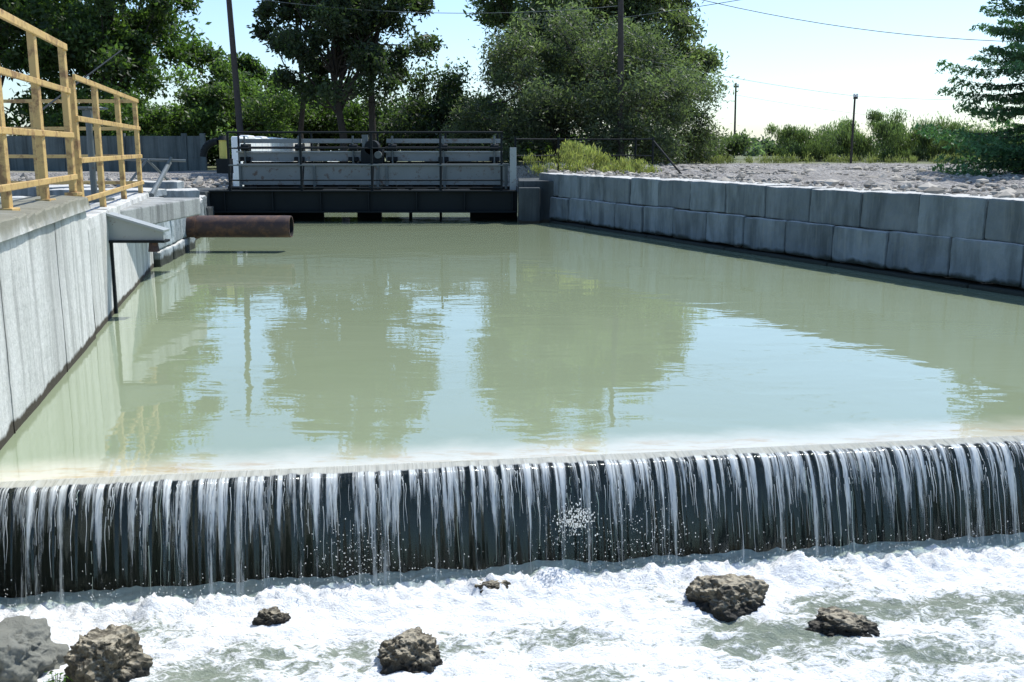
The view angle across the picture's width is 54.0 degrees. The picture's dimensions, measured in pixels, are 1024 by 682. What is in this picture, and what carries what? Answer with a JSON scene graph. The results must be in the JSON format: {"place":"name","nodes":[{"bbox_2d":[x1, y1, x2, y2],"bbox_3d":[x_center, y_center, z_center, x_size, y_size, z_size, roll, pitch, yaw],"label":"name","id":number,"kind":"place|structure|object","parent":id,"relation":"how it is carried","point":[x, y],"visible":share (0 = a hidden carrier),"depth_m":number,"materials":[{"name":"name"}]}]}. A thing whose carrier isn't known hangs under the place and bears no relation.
{"place":"outdoors","nodes":[
{"label":"outdoors","id":0,"kind":"place"},
{"bbox_2d":[45,671,72,681],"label":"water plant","id":1,"kind":"object","parent":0,"point":[59,680],"visible":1,"depth_m":4.98,"materials":[{"name":"green plant"}]},
{"bbox_2d":[42,50,121,109],"bbox_3d":[-7.950,-5.013,18.893,0.030,1.726,9.246,-3,11,-13],"label":"guy cable","id":2,"kind":"object","parent":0,"point":[55,99],"visible":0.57,"depth_m":18.78,"materials":[{"name":"metal"}]},
{"bbox_2d":[0,213,1023,480],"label":"river water","id":3,"kind":"structure","parent":0,"point":[338,339],"depth_m":9.79,"materials":[{"name":"green liquid"}]},
{"bbox_2d":[0,533,1023,681],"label":"foaming water","id":4,"kind":"structure","parent":0,"point":[949,614],"depth_m":5.79,"materials":[{"name":"white liquid"}]},
{"bbox_2d":[0,615,69,681],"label":"rock","id":5,"kind":"object","parent":4,"relation":"in","point":[30,651],"visible":0.88,"depth_m":5.19,"materials":[{"name":"grey stone"}]},
{"bbox_2d":[63,624,152,681],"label":"rock","id":6,"kind":"object","parent":4,"relation":"in","point":[111,653],"visible":0.98,"depth_m":5.08,"materials":[{"name":"grey stone"}]},
{"bbox_2d":[252,606,290,625],"bbox_3d":[-1.378,1.618,5.766,0.214,0.166,0.168,0,11,0],"label":"rock","id":7,"kind":"object","parent":4,"relation":"on","point":[274,615],"visible":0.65,"depth_m":5.73,"materials":[{"name":"grey stone"}]},
{"bbox_2d":[377,626,442,674],"bbox_3d":[-0.531,1.694,5.343,0.376,0.279,0.335,0,11,0],"label":"rock","id":8,"kind":"object","parent":4,"relation":"in","point":[414,650],"visible":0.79,"depth_m":5.26,"materials":[{"name":"grey stone"}]},
{"bbox_2d":[474,579,510,592],"bbox_3d":[-0.127,1.544,6.165,0.400,0.161,0.156,0,11,0],"label":"rock","id":9,"kind":"object","parent":4,"relation":"in","point":[491,584],"visible":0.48,"depth_m":6.12,"materials":[{"name":"grey stone"}]},
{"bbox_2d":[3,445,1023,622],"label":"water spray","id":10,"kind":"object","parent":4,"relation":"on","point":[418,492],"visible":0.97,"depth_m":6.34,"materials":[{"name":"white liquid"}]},
{"bbox_2d":[685,573,768,621],"bbox_3d":[1.292,1.562,6.029,0.505,0.293,0.451,0,11,0],"label":"rock","id":11,"kind":"object","parent":4,"relation":"in","point":[729,597],"visible":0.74,"depth_m":5.94,"materials":[{"name":"grey stone"}]},
{"bbox_2d":[805,606,879,637],"bbox_3d":[1.885,1.634,5.694,0.347,0.163,0.362,-10,15,-43],"label":"rock","id":12,"kind":"object","parent":4,"relation":"on","point":[831,621],"visible":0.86,"depth_m":5.65,"materials":[{"name":"grey stone"}]},
{"bbox_2d":[1,0,1023,146],"label":"sky","id":13,"kind":"structure","parent":0,"point":[764,48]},
{"bbox_2d":[10,149,1023,320],"bbox_3d":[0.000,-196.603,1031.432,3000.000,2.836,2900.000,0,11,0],"label":"ground","id":14,"kind":"structure","parent":0,"point":[820,173],"depth_m":36.63,"materials":[{"name":"grey gravel"}]},
{"bbox_2d":[0,0,100,135],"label":"broadleaf tree","id":15,"kind":"object","parent":14,"relation":"on","point":[10,35],"visible":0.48,"depth_m":55.54,"materials":[{"name":"green plant"}]},
{"bbox_2d":[0,192,153,449],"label":"concrete channel wall","id":16,"kind":"structure","parent":14,"relation":"on","point":[55,267],"depth_m":8.65,"materials":[{"name":"grey concrete"}]},
{"bbox_2d":[0,9,143,210],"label":"yellow railing","id":17,"kind":"object","parent":16,"relation":"on","point":[37,131],"visible":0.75,"depth_m":10.78,"materials":[{"name":"metal"}]},
{"bbox_2d":[106,212,169,313],"bbox_3d":[-4.537,-0.753,12.299,0.699,1.628,0.220,0,11,0],"label":"steel gate bracket","id":18,"kind":"object","parent":16,"relation":"attached to","point":[123,228],"visible":0.88,"depth_m":12.13,"materials":[{"name":"grey metal"}]},
{"bbox_2d":[77,107,114,203],"bbox_3d":[-5.844,-2.510,13.978,0.529,1.443,0.529,0,11,0],"label":"valve handwheel","id":19,"kind":"object","parent":14,"relation":"on","point":[87,112],"visible":0.59,"depth_m":13.91,"materials":[{"name":"grey metal"}]},
{"bbox_2d":[0,180,199,197],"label":"concrete slabs","id":20,"kind":"structure","parent":14,"relation":"on","point":[169,189],"depth_m":24.17,"materials":[{"name":"grey concrete"}]},
{"bbox_2d":[114,157,185,196],"bbox_3d":[-8.491,-4.033,24.524,2.075,0.898,4.416,-8,13,-35],"label":"scrap steel frame","id":21,"kind":"object","parent":20,"relation":"on","point":[157,184],"visible":0.69,"depth_m":25.79,"materials":[{"name":"grey metal"}]},
{"bbox_2d":[0,198,200,223],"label":"concrete platform","id":22,"kind":"structure","parent":14,"relation":"on","point":[155,210],"depth_m":15.21,"materials":[{"name":"grey concrete"}]},
{"bbox_2d":[9,0,203,130],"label":"broadleaf tree","id":23,"kind":"object","parent":14,"relation":"on","point":[105,36],"visible":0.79,"depth_m":54.79,"materials":[{"name":"green plant"}]},
{"bbox_2d":[7,133,207,171],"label":"precast panel fence","id":24,"kind":"object","parent":14,"relation":"on","point":[185,146],"visible":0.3,"depth_m":49.13,"materials":[{"name":"concrete"}]},
{"bbox_2d":[45,73,186,135],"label":"shrub","id":25,"kind":"object","parent":14,"relation":"on","point":[163,115],"visible":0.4,"depth_m":51.57,"materials":[{"name":"green plant"}]},
{"bbox_2d":[10,173,232,188],"bbox_3d":[-14.018,-4.513,29.725,14.423,0.448,24.202,0,11,0],"label":"rubble","id":26,"kind":"object","parent":14,"relation":"on","point":[197,181],"visible":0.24,"depth_m":35.68,"materials":[{"name":"stone"}]},
{"bbox_2d":[37,0,224,99],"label":"broadleaf tree","id":27,"kind":"object","parent":14,"relation":"on","point":[194,44],"visible":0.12,"depth_m":67.27,"materials":[{"name":"green plant"}]},
{"bbox_2d":[153,194,206,266],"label":"block bank wall","id":28,"kind":"structure","parent":14,"relation":"on","point":[178,244],"depth_m":18.46,"materials":[{"name":"concrete"}]},
{"bbox_2d":[126,52,321,158],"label":"shrub","id":29,"kind":"object","parent":14,"relation":"on","point":[210,111],"visible":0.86,"depth_m":53.16,"materials":[{"name":"green plant"}]},
{"bbox_2d":[226,0,243,135],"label":"utility pole","id":30,"kind":"object","parent":14,"relation":"on","point":[237,102],"visible":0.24,"depth_m":43.46,"materials":[{"name":"brown wood"}]},
{"bbox_2d":[185,215,293,238],"bbox_3d":[-5.860,-2.242,19.681,3.080,0.470,0.470,0,11,0],"label":"rusty outfall pipe","id":31,"kind":"object","parent":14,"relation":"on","point":[238,226],"visible":0.83,"depth_m":19.50,"materials":[{"name":"metal"}]},
{"bbox_2d":[191,44,288,100],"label":"broadleaf tree","id":32,"kind":"object","parent":14,"relation":"on","point":[255,69],"visible":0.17,"depth_m":67.29,"materials":[{"name":"green plant"}]},
{"bbox_2d":[231,135,339,185],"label":"white parapet","id":33,"kind":"structure","parent":14,"relation":"on","point":[234,143],"depth_m":36.87,"materials":[{"name":"paint"}]},
{"bbox_2d":[246,0,327,161],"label":"poplar tree","id":34,"kind":"object","parent":14,"relation":"on","point":[287,11],"visible":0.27,"depth_m":50.74,"materials":[{"name":"green plant"}]},
{"bbox_2d":[249,76,385,161],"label":"shrub","id":35,"kind":"object","parent":14,"relation":"on","point":[351,110],"visible":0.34,"depth_m":58.68,"materials":[{"name":"green plant"}]},
{"bbox_2d":[253,0,447,161],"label":"poplar tree","id":36,"kind":"object","parent":14,"relation":"on","point":[353,38],"visible":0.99,"depth_m":44.88,"materials":[{"name":"green plant"}]},
{"bbox_2d":[5,79,721,165],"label":"distant hedge","id":37,"kind":"object","parent":14,"relation":"on","point":[210,157],"visible":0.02,"depth_m":63.30,"materials":[{"name":"green plant"}]},
{"bbox_2d":[194,178,555,223],"bbox_3d":[-4.100,-3.250,28.194,10.600,2.520,3.400,0,11,0],"label":"bridge abutment","id":38,"kind":"object","parent":14,"relation":"on","point":[535,195],"visible":0.25,"depth_m":27.03,"materials":[{"name":"concrete"}]},
{"bbox_2d":[200,131,517,217],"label":"sluice gate bridge","id":39,"kind":"structure","parent":38,"relation":"on","point":[372,184],"depth_m":27.79,"materials":[{"name":"grey metal"}]},
{"bbox_2d":[351,57,525,158],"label":"shrub","id":40,"kind":"object","parent":14,"relation":"on","point":[411,115],"visible":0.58,"depth_m":56.35,"materials":[{"name":"green plant"}]},
{"bbox_2d":[0,441,1023,597],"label":"weir wall","id":41,"kind":"structure","parent":14,"relation":"on","point":[285,551],"depth_m":6.53,"materials":[{"name":"concrete"}]},
{"bbox_2d":[0,435,1023,600],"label":"weir waterfall","id":42,"kind":"structure","parent":41,"relation":"on","point":[332,472],"depth_m":6.40,"materials":[{"name":"liquid"}]},
{"bbox_2d":[463,0,683,143],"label":"willow tree","id":43,"kind":"object","parent":14,"relation":"on","point":[491,16],"visible":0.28,"depth_m":54.58,"materials":[{"name":"green plant"}]},
{"bbox_2d":[429,0,744,167],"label":"willow tree","id":44,"kind":"object","parent":14,"relation":"on","point":[553,101],"visible":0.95,"depth_m":45.88,"materials":[{"name":"green plant"}]},
{"bbox_2d":[521,137,661,175],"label":"weeds","id":45,"kind":"object","parent":14,"relation":"on","point":[572,153],"visible":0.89,"depth_m":30.48,"materials":[{"name":"green plant"}]},
{"bbox_2d":[514,137,681,173],"bbox_3d":[2.851,-5.601,30.883,5.081,1.320,2.429,3,11,17],"label":"pipe fence","id":46,"kind":"object","parent":14,"relation":"on","point":[652,155],"visible":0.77,"depth_m":30.85,"materials":[{"name":"metal"}]},
{"bbox_2d":[617,0,623,163],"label":"utility pole","id":47,"kind":"object","parent":14,"relation":"on","point":[620,41],"visible":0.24,"depth_m":42.95,"materials":[{"name":"brown wood"}]},
{"bbox_2d":[265,0,614,13],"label":"power line","id":48,"kind":"object","parent":47,"relation":"attached to","point":[432,12],"visible":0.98,"depth_m":42.86,"materials":[{"name":"grey metal"}]},
{"bbox_2d":[623,0,737,17],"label":"power line","id":49,"kind":"object","parent":47,"relation":"attached to","point":[681,9],"visible":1,"depth_m":40.80,"materials":[{"name":"grey metal"}]},
{"bbox_2d":[625,55,852,95],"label":"power line","id":50,"kind":"object","parent":47,"relation":"attached to","point":[742,79],"visible":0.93,"depth_m":45.89,"materials":[{"name":"grey metal"}]},
{"bbox_2d":[703,0,1014,41],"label":"power line","id":51,"kind":"object","parent":47,"relation":"attached to","point":[855,28],"visible":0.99,"depth_m":42.58,"materials":[{"name":"grey metal"}]},
{"bbox_2d":[576,0,728,160],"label":"willow tree","id":52,"kind":"object","parent":14,"relation":"on","point":[683,22],"visible":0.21,"depth_m":54.22,"materials":[{"name":"green plant"}]},
{"bbox_2d":[631,129,756,158],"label":"bushes","id":53,"kind":"object","parent":14,"relation":"on","point":[737,146],"visible":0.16,"depth_m":68.42,"materials":[{"name":"green plant"}]},
{"bbox_2d":[733,83,738,157],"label":"utility pole","id":54,"kind":"object","parent":14,"relation":"on","point":[737,85],"visible":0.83,"depth_m":77.96,"materials":[{"name":"brown wood"}]},
{"bbox_2d":[738,95,1000,127],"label":"power line","id":55,"kind":"object","parent":54,"relation":"attached to","point":[833,110],"visible":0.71,"depth_m":79.17,"materials":[{"name":"grey metal"}]},
{"bbox_2d":[539,173,1023,296],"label":"block retaining wall","id":56,"kind":"structure","parent":14,"relation":"on","point":[964,241],"depth_m":17.35,"materials":[{"name":"concrete"}]},
{"bbox_2d":[546,162,1023,197],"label":"gravel","id":57,"kind":"structure","parent":14,"relation":"on","point":[1006,191],"depth_m":23.21,"materials":[{"name":"grey gravel"}]},
{"bbox_2d":[632,152,1015,163],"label":"grass tuft","id":58,"kind":"object","parent":14,"relation":"on","point":[721,158],"visible":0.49,"depth_m":52.19,"materials":[{"name":"green plant"}]},
{"bbox_2d":[850,94,857,162],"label":"utility pole","id":59,"kind":"object","parent":14,"relation":"on","point":[855,97],"visible":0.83,"depth_m":48.88,"materials":[{"name":"brown wood"}]},
{"bbox_2d":[862,96,1005,100],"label":"power line","id":60,"kind":"object","parent":59,"relation":"attached to","point":[910,98],"visible":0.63,"depth_m":48.95,"materials":[{"name":"grey metal"}]},
{"bbox_2d":[688,118,1022,156],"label":"distant treeline","id":61,"kind":"object","parent":14,"relation":"on","point":[766,146],"visible":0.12,"depth_m":97.20,"materials":[{"name":"green plant"}]},
{"bbox_2d":[764,106,1023,161],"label":"bushes","id":62,"kind":"object","parent":14,"relation":"on","point":[891,134],"visible":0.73,"depth_m":58.15,"materials":[{"name":"green plant"}]},
{"bbox_2d":[906,0,1023,176],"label":"spruce tree","id":63,"kind":"object","parent":14,"relation":"on","point":[1003,152],"visible":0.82,"depth_m":29.39,"materials":[{"name":"green plant"}]}
]}

